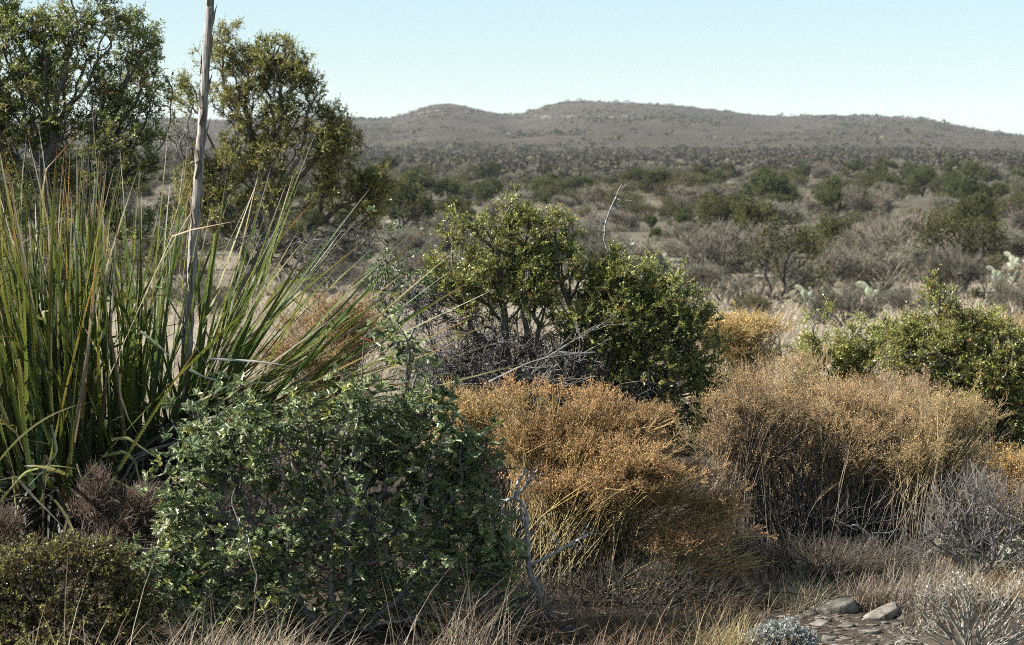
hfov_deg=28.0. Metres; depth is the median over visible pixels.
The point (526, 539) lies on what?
dead snag
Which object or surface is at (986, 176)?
juniper shrub
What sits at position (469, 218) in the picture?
juniper shrub
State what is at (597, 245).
bare bush
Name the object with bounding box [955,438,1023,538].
dried shrub
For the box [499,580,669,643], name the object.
grass tuft
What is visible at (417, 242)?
bare bush
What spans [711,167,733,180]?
leafy bush
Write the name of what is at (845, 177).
bare bush
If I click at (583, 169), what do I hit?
leafy bush
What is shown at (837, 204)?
leafy bush
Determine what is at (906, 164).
juniper shrub
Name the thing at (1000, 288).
bare bush
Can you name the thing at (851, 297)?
bare bush
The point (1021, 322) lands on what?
dried shrub
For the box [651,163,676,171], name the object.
bare bush
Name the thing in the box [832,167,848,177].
leafy bush
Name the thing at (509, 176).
bare bush
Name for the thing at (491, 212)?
bare bush
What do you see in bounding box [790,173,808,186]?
leafy bush
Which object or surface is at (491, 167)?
juniper shrub
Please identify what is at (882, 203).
bare bush
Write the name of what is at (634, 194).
leafy bush
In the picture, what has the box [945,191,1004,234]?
juniper shrub
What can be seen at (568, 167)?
bare bush
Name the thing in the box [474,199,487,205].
leafy bush
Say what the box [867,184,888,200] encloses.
juniper shrub
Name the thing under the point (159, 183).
bare bush
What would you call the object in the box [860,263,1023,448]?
juniper tree
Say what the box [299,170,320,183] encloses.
bare bush
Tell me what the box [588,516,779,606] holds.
dried shrub
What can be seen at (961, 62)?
sky
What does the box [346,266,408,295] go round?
bare bush
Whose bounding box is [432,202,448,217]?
juniper shrub
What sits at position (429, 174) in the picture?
leafy bush
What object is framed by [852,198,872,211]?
juniper shrub
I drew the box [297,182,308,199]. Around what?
juniper shrub
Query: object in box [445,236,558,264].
bare bush
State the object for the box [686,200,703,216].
leafy bush
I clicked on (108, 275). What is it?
bare bush
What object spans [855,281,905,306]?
prickly pear
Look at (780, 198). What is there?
juniper shrub
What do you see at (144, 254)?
bare bush
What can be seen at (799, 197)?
leafy bush
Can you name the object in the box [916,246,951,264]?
bare bush
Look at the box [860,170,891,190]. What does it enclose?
juniper shrub
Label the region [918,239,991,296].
bare bush
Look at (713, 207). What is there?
juniper shrub
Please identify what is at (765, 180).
juniper shrub
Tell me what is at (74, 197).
bare bush
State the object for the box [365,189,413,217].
juniper shrub
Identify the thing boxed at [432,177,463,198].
juniper shrub
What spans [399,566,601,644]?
twiggy shrub
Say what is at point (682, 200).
bare bush
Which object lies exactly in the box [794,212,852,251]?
juniper shrub
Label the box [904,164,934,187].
juniper shrub
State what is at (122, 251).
bare bush
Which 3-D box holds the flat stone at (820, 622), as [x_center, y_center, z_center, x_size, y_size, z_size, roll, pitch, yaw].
[1.047,1.032,7.023,0.066,0.021,0.042,-9,11,-7]
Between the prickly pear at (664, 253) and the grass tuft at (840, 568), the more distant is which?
the prickly pear at (664, 253)
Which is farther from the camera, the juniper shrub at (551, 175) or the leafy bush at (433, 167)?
the leafy bush at (433, 167)
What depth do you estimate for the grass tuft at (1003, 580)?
7.48 m
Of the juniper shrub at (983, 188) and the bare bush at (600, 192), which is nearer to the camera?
the bare bush at (600, 192)
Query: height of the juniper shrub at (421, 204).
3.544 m
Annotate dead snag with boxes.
[471,462,597,621]
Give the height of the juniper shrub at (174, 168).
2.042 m
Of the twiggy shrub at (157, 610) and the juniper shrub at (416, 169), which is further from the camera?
the juniper shrub at (416, 169)
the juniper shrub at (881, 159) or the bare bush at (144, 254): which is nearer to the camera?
the bare bush at (144, 254)
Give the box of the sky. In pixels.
[0,0,1023,134]
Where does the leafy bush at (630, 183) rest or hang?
on the ground at (384, 630)
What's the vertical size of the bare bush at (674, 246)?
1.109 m
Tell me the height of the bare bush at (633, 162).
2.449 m
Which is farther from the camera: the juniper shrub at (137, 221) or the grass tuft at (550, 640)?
the juniper shrub at (137, 221)
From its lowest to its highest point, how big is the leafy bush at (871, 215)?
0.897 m
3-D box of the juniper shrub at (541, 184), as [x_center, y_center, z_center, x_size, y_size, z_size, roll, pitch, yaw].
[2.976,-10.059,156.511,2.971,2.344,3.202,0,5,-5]
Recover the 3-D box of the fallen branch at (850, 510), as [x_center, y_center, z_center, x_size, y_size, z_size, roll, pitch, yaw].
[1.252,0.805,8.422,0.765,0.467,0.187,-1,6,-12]
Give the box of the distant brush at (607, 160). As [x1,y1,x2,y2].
[2,144,1023,181]
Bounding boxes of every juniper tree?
[0,0,187,339]
[153,14,404,377]
[386,181,754,454]
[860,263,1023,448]
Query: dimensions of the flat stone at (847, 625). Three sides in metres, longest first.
0.063 x 0.043 x 0.014 m
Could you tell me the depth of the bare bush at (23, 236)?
78.14 m
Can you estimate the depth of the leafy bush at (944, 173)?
240.59 m
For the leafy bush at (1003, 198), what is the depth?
137.30 m
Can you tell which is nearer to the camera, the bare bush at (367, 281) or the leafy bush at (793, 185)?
the bare bush at (367, 281)
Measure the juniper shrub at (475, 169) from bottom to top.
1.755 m
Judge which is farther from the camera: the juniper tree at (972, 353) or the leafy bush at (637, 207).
the leafy bush at (637, 207)
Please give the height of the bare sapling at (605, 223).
0.695 m
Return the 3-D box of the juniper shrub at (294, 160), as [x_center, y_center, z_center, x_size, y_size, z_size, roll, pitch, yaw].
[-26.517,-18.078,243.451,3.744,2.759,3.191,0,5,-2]
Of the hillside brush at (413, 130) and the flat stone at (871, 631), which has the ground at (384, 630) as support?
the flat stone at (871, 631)
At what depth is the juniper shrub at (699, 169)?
236.84 m
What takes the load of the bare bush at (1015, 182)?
on the ground at (384, 630)
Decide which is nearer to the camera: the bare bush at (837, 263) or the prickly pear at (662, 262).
the bare bush at (837, 263)
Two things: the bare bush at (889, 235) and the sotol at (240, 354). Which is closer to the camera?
the sotol at (240, 354)
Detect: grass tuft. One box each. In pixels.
[0,545,279,644]
[95,575,373,644]
[332,554,560,644]
[461,589,618,644]
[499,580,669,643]
[536,594,702,644]
[554,582,723,644]
[605,571,810,630]
[613,585,767,644]
[672,592,795,644]
[722,535,857,590]
[748,568,847,618]
[793,532,909,580]
[807,566,914,611]
[843,557,990,616]
[851,531,1002,597]
[872,553,1022,617]
[942,550,1023,607]
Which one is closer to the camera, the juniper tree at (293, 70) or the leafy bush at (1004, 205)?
the juniper tree at (293, 70)
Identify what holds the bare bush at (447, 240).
on the ground at (384, 630)
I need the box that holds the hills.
[5,102,1023,153]
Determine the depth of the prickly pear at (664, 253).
82.55 m
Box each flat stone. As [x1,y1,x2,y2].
[803,611,816,614]
[809,619,827,625]
[812,596,858,613]
[822,635,836,639]
[838,622,854,627]
[858,628,881,633]
[861,601,897,620]
[892,622,903,626]
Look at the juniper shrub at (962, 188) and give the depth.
141.38 m
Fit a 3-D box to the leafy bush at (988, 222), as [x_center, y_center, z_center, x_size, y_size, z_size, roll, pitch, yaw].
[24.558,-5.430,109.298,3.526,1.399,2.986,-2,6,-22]
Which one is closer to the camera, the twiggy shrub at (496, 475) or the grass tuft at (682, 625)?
the grass tuft at (682, 625)
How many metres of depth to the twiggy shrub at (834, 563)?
7.84 m
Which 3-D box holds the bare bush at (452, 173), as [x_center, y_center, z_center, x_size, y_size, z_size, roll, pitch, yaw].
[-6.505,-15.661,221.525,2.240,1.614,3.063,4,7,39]
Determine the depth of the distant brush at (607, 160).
405.37 m
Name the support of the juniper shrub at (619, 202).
on the ground at (384, 630)
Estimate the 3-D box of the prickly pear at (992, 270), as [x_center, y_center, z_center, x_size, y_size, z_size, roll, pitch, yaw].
[15.325,-1.468,64.458,0.926,0.606,0.829,-2,6,-23]
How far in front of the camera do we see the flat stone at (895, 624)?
7.01 m
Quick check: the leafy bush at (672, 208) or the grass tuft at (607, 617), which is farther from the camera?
the leafy bush at (672, 208)
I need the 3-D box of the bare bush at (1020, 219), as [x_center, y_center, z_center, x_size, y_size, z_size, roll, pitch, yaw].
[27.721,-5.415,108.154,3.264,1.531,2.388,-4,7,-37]
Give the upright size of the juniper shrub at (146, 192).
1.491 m
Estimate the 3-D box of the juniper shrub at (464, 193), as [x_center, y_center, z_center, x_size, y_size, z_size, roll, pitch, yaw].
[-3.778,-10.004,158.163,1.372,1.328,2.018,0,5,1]
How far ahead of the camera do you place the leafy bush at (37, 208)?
115.41 m
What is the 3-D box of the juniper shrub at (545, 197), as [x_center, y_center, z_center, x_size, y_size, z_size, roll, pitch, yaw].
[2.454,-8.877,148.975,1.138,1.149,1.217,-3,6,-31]
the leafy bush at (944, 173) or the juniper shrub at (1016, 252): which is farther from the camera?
the leafy bush at (944, 173)
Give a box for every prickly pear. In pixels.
[384,219,398,224]
[623,239,638,245]
[651,245,668,257]
[655,255,683,271]
[794,285,831,307]
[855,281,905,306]
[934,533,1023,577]
[986,266,1018,283]
[1004,252,1023,270]
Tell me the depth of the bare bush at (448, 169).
246.81 m
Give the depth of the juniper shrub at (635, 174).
202.03 m
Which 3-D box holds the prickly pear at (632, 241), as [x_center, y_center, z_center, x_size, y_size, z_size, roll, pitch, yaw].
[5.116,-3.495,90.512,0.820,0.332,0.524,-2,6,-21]
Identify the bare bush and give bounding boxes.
[6,231,38,258]
[24,220,135,278]
[30,265,135,294]
[66,189,91,203]
[91,180,138,209]
[115,200,185,225]
[118,216,189,272]
[135,173,162,189]
[138,220,223,246]
[148,170,170,180]
[157,167,178,184]
[172,229,207,253]
[173,223,226,250]
[179,285,228,313]
[209,231,245,247]
[225,242,257,253]
[256,226,343,260]
[297,229,378,272]
[298,228,385,262]
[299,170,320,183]
[309,198,342,217]
[331,259,396,282]
[334,178,349,192]
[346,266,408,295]
[377,225,446,271]
[378,170,400,185]
[379,259,406,277]
[394,161,418,173]
[407,246,462,280]
[409,226,463,253]
[418,210,459,230]
[433,219,488,254]
[438,160,469,174]
[438,171,462,181]
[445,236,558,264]
[477,189,532,220]
[497,171,524,184]
[501,181,535,202]
[508,166,535,173]
[525,173,543,180]
[538,205,575,229]
[544,209,608,239]
[551,195,578,209]
[560,231,633,269]
[561,160,587,171]
[568,221,630,253]
[576,183,621,209]
[586,170,604,180]
[607,208,641,231]
[619,242,666,270]
[620,160,641,168]
[642,162,664,168]
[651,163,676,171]
[658,241,678,256]
[660,221,699,241]
[662,237,706,261]
[663,184,710,203]
[664,197,689,207]
[673,165,691,171]
[674,259,756,296]
[678,216,759,279]
[688,183,729,198]
[696,220,789,272]
[724,185,735,193]
[728,180,756,198]
[729,166,744,177]
[734,177,750,184]
[735,164,754,176]
[737,170,756,182]
[737,199,805,225]
[768,241,858,293]
[804,200,830,212]
[807,278,887,326]
[809,166,841,178]
[809,178,824,189]
[810,160,840,178]
[819,204,930,280]
[835,238,928,292]
[840,174,855,181]
[840,181,895,217]
[842,223,941,258]
[868,180,900,197]
[871,167,901,178]
[874,283,922,313]
[898,159,909,167]
[906,206,934,213]
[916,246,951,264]
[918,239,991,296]
[926,195,971,216]
[937,254,985,279]
[951,223,1023,262]
[979,161,1014,181]
[988,272,1023,322]
[1007,173,1023,191]
[1008,210,1023,231]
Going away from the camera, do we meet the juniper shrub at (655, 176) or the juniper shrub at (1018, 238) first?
the juniper shrub at (1018, 238)
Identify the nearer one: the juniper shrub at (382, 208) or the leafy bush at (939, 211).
the leafy bush at (939, 211)
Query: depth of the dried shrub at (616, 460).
7.47 m
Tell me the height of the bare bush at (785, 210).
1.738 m
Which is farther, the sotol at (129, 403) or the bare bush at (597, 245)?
the bare bush at (597, 245)
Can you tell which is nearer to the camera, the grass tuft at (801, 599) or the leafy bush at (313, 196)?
the grass tuft at (801, 599)
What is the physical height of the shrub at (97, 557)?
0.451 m
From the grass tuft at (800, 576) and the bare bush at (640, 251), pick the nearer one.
the grass tuft at (800, 576)
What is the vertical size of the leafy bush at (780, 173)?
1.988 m
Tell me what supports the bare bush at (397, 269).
on the ground at (384, 630)
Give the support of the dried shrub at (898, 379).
on the ground at (384, 630)
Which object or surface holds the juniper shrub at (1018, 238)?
on the ground at (384, 630)
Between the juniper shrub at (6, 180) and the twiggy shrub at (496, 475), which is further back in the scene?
the juniper shrub at (6, 180)
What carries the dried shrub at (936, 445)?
on the ground at (384, 630)
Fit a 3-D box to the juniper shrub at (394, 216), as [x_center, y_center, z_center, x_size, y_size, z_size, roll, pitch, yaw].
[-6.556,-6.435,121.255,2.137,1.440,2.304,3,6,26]
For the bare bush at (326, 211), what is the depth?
130.03 m
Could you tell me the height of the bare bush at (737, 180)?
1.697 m
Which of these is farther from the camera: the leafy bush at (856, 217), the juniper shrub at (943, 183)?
the juniper shrub at (943, 183)
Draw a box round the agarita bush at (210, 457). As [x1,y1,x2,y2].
[115,302,531,642]
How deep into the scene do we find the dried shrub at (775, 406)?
8.24 m
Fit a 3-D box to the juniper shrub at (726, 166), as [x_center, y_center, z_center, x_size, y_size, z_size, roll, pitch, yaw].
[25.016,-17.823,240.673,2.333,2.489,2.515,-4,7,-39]
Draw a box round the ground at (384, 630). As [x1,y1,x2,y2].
[0,152,1023,644]
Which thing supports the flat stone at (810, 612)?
on the ground at (384, 630)
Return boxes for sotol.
[0,106,366,573]
[0,165,400,539]
[28,0,538,545]
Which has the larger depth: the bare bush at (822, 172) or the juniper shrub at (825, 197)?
the bare bush at (822, 172)
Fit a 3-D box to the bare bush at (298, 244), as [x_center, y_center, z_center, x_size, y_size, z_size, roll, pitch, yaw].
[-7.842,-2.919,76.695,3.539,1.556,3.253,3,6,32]
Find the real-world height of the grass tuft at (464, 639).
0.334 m
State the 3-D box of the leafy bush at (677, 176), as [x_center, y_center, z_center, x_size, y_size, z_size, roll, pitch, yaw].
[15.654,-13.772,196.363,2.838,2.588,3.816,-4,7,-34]
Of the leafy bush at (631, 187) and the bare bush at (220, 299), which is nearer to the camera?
the bare bush at (220, 299)
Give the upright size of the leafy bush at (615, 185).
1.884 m
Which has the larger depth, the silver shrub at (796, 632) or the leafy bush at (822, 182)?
the leafy bush at (822, 182)
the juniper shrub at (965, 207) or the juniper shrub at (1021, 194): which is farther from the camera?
the juniper shrub at (1021, 194)
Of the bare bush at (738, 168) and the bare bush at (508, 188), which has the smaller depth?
the bare bush at (508, 188)
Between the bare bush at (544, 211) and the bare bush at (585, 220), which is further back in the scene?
the bare bush at (544, 211)
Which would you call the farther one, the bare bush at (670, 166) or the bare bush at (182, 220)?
the bare bush at (670, 166)
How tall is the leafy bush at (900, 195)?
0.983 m
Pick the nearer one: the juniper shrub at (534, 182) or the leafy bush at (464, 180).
the juniper shrub at (534, 182)
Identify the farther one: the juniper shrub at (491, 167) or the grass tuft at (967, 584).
the juniper shrub at (491, 167)
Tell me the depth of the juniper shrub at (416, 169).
196.74 m
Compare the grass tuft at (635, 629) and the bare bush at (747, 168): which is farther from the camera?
the bare bush at (747, 168)
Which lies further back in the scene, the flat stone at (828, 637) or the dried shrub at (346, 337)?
the dried shrub at (346, 337)
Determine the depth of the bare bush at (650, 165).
256.55 m
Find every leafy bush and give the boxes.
[30,197,58,223]
[55,192,62,205]
[100,251,132,276]
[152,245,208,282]
[157,157,180,170]
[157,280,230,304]
[160,186,181,202]
[244,169,263,183]
[263,209,308,241]
[279,198,318,224]
[305,192,325,200]
[335,186,352,197]
[422,163,442,170]
[422,167,434,177]
[439,173,469,185]
[442,172,469,181]
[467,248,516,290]
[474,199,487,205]
[528,205,547,214]
[536,179,583,204]
[570,204,597,219]
[577,166,592,173]
[604,187,635,210]
[605,179,630,191]
[613,186,640,198]
[617,178,639,186]
[617,181,635,190]
[621,193,660,220]
[634,178,675,192]
[652,168,703,201]
[655,194,693,220]
[669,166,687,185]
[679,168,701,178]
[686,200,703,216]
[701,180,731,191]
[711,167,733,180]
[728,292,775,313]
[752,163,777,170]
[753,239,798,271]
[767,248,818,286]
[772,169,788,178]
[777,183,799,190]
[781,221,847,263]
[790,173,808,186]
[790,189,804,201]
[815,175,830,186]
[821,205,836,215]
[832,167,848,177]
[833,201,860,211]
[842,209,861,217]
[845,210,876,225]
[853,171,872,181]
[860,211,879,223]
[892,192,905,199]
[902,200,953,231]
[905,188,918,196]
[934,168,947,177]
[938,191,971,200]
[941,213,1006,228]
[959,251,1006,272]
[993,191,1019,211]
[995,199,1017,214]
[996,186,1023,217]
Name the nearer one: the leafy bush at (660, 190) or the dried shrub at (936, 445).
the dried shrub at (936, 445)
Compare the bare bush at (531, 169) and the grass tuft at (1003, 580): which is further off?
the bare bush at (531, 169)
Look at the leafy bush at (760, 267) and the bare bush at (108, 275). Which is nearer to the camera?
the bare bush at (108, 275)
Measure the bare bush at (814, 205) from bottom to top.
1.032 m
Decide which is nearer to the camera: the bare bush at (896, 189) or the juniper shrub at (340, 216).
the juniper shrub at (340, 216)
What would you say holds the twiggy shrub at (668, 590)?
on the ground at (384, 630)
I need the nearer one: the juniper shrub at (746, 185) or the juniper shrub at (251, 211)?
the juniper shrub at (251, 211)
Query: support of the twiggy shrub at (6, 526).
on the ground at (384, 630)
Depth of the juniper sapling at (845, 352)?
11.81 m
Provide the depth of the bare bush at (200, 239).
81.12 m
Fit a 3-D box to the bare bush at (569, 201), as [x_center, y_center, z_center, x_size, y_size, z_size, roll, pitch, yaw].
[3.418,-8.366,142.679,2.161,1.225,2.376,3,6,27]
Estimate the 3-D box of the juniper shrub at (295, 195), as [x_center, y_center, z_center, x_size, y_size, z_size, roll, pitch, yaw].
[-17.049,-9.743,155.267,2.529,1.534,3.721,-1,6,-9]
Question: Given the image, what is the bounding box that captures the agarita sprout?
[356,205,448,423]
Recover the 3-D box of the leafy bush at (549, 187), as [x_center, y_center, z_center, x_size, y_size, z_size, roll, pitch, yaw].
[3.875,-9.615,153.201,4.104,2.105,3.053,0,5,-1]
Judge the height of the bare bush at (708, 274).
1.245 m
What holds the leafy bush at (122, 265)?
on the ground at (384, 630)
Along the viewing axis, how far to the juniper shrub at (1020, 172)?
169.56 m
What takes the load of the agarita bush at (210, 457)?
on the ground at (384, 630)
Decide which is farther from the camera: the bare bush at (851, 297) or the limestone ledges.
the limestone ledges
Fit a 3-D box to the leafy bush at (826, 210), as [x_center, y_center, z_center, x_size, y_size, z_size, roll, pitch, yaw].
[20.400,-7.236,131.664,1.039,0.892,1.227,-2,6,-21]
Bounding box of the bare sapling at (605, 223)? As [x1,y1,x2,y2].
[589,183,632,257]
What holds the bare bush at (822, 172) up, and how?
on the ground at (384, 630)
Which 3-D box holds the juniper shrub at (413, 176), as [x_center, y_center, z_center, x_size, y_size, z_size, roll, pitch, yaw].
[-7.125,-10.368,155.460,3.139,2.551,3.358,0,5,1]
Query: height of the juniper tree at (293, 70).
2.833 m
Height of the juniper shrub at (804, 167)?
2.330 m
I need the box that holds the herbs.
[1,177,1023,311]
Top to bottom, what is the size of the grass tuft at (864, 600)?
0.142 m
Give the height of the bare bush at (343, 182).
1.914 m
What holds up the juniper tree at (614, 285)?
on the ground at (384, 630)
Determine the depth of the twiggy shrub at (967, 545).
7.59 m
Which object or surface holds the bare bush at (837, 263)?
on the ground at (384, 630)
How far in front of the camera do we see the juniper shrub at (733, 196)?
143.73 m
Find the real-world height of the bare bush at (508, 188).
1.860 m
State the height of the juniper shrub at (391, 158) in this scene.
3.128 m
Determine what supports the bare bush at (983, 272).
on the ground at (384, 630)
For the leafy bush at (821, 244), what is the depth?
79.28 m
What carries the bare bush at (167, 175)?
on the ground at (384, 630)
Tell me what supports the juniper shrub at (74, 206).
on the ground at (384, 630)
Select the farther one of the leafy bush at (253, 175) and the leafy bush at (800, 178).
the leafy bush at (253, 175)
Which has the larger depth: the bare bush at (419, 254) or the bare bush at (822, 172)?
the bare bush at (822, 172)
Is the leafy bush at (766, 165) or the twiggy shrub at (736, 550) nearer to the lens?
the twiggy shrub at (736, 550)
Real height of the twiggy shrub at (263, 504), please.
0.703 m
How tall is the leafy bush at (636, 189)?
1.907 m
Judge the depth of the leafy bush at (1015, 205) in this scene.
128.05 m
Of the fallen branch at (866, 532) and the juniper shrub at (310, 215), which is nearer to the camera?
the fallen branch at (866, 532)
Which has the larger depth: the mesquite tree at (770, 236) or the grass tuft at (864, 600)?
the mesquite tree at (770, 236)
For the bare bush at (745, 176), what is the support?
on the ground at (384, 630)
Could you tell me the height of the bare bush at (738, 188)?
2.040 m
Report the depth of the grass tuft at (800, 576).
7.75 m
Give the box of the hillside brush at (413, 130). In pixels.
[9,98,1023,153]
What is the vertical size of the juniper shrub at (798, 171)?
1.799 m
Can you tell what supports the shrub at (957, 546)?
on the ground at (384, 630)
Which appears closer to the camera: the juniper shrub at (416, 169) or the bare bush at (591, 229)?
the bare bush at (591, 229)
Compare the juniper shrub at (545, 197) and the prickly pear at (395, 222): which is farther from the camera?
the juniper shrub at (545, 197)
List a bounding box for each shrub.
[0,176,14,189]
[0,192,34,238]
[0,496,48,574]
[0,528,165,644]
[55,196,107,220]
[55,455,209,583]
[63,539,240,627]
[128,216,152,231]
[136,184,151,199]
[163,165,181,171]
[202,442,481,596]
[216,189,263,227]
[247,287,412,425]
[273,159,301,169]
[278,185,301,201]
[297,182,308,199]
[297,209,330,227]
[302,186,317,196]
[332,207,357,231]
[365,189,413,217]
[377,154,398,170]
[383,205,413,223]
[384,174,438,229]
[399,166,426,176]
[399,169,436,192]
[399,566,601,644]
[420,371,536,563]
[429,184,445,194]
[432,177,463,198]
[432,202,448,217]
[433,194,479,217]
[434,398,532,562]
[459,178,504,203]
[460,184,471,198]
[460,214,472,220]
[461,368,756,596]
[471,166,498,179]
[474,161,505,178]
[505,545,863,613]
[513,173,556,200]
[513,179,528,187]
[532,175,568,202]
[540,192,553,205]
[546,172,563,181]
[564,176,599,190]
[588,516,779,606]
[602,175,619,184]
[615,197,641,209]
[618,167,649,181]
[636,165,674,195]
[642,213,657,229]
[648,226,662,240]
[648,507,774,569]
[659,356,862,552]
[666,210,699,227]
[679,300,805,429]
[689,174,713,188]
[690,163,708,177]
[696,191,741,229]
[698,379,975,552]
[706,168,727,183]
[719,161,735,173]
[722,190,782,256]
[724,193,745,205]
[737,181,777,199]
[737,521,945,577]
[738,166,797,203]
[739,339,861,536]
[744,616,820,644]
[750,189,795,207]
[778,366,931,554]
[787,167,804,180]
[792,162,811,177]
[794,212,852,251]
[812,179,867,214]
[813,175,853,208]
[838,361,976,533]
[843,160,864,174]
[849,380,1018,563]
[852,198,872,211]
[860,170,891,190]
[863,163,893,181]
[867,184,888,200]
[871,156,898,170]
[874,173,907,196]
[877,565,1023,644]
[894,454,1023,587]
[899,304,1023,407]
[901,161,914,169]
[901,164,917,174]
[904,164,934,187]
[905,167,939,196]
[929,167,976,197]
[942,158,961,171]
[944,174,979,200]
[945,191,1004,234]
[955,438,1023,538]
[958,160,986,180]
[959,215,1010,256]
[972,180,993,197]
[976,169,998,184]
[981,181,1012,200]
[1003,167,1023,191]
[1008,232,1023,248]
[1010,238,1023,258]
[1016,186,1023,205]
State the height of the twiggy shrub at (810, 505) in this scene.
0.817 m
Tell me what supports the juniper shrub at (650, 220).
on the ground at (384, 630)
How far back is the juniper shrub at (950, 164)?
255.46 m
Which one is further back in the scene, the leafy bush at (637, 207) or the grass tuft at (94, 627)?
the leafy bush at (637, 207)
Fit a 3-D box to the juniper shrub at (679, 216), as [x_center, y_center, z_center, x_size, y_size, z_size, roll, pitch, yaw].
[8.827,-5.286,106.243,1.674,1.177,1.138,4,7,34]
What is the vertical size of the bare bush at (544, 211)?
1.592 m
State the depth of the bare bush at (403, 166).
258.62 m
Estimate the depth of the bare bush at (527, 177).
221.62 m
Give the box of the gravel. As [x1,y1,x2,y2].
[189,585,980,644]
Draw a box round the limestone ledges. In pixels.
[414,110,632,118]
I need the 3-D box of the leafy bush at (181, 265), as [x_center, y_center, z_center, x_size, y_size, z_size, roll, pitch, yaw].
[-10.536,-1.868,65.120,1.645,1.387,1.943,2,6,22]
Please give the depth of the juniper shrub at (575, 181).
174.58 m
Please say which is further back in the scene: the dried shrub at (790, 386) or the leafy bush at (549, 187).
the leafy bush at (549, 187)
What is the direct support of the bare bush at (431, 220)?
on the ground at (384, 630)
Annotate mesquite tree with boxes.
[736,211,831,302]
[912,210,1011,292]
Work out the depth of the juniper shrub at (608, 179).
204.36 m
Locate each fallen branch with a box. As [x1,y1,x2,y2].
[489,315,639,408]
[679,275,703,306]
[800,471,897,542]
[847,507,911,548]
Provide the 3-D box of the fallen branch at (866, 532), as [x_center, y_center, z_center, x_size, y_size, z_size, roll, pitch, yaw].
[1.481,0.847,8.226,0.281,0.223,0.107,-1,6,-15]
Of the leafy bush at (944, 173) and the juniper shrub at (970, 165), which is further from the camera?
the leafy bush at (944, 173)
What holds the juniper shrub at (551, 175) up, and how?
on the ground at (384, 630)
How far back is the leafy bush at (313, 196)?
150.42 m
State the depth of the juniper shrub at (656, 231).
94.49 m
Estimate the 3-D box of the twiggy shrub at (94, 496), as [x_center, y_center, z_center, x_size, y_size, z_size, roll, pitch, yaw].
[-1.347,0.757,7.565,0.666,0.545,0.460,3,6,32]
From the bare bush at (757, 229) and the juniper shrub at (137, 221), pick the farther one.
the juniper shrub at (137, 221)
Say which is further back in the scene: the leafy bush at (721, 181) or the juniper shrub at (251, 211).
the leafy bush at (721, 181)
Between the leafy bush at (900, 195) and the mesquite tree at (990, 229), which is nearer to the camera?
the mesquite tree at (990, 229)
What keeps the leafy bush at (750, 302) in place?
on the ground at (384, 630)
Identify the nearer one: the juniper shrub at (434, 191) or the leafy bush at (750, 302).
the leafy bush at (750, 302)
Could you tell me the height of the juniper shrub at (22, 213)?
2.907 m
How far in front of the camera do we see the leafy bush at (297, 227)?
91.05 m
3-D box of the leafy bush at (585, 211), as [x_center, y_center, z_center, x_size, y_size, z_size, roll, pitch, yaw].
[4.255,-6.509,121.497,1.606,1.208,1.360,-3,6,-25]
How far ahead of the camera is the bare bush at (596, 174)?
233.75 m
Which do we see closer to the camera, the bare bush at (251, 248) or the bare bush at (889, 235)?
the bare bush at (889, 235)
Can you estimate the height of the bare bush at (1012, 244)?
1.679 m
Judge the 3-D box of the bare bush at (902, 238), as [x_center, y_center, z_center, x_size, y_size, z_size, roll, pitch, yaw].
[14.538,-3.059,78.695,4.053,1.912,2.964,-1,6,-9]
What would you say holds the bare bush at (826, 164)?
on the ground at (384, 630)
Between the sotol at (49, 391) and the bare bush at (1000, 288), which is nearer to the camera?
the sotol at (49, 391)
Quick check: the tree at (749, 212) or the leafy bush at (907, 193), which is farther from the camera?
the leafy bush at (907, 193)
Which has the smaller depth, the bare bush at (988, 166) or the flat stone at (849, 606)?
the flat stone at (849, 606)
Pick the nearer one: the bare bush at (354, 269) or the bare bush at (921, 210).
the bare bush at (354, 269)
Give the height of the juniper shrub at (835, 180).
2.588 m
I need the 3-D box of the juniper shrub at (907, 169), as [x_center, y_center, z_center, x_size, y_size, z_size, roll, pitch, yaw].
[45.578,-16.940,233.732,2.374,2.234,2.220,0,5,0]
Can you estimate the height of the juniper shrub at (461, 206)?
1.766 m
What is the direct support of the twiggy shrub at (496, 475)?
on the ground at (384, 630)
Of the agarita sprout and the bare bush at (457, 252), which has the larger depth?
the bare bush at (457, 252)
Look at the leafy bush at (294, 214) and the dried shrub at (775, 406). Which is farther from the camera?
the leafy bush at (294, 214)
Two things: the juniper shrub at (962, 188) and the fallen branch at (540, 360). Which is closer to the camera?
the fallen branch at (540, 360)
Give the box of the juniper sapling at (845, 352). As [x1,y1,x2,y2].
[776,294,896,397]
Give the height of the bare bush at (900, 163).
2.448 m
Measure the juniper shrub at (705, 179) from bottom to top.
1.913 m
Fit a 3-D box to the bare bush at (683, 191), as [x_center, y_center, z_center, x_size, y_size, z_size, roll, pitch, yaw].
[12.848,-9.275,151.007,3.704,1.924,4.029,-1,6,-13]
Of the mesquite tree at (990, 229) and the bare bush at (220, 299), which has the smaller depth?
the bare bush at (220, 299)
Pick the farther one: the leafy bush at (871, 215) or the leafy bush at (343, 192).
the leafy bush at (343, 192)

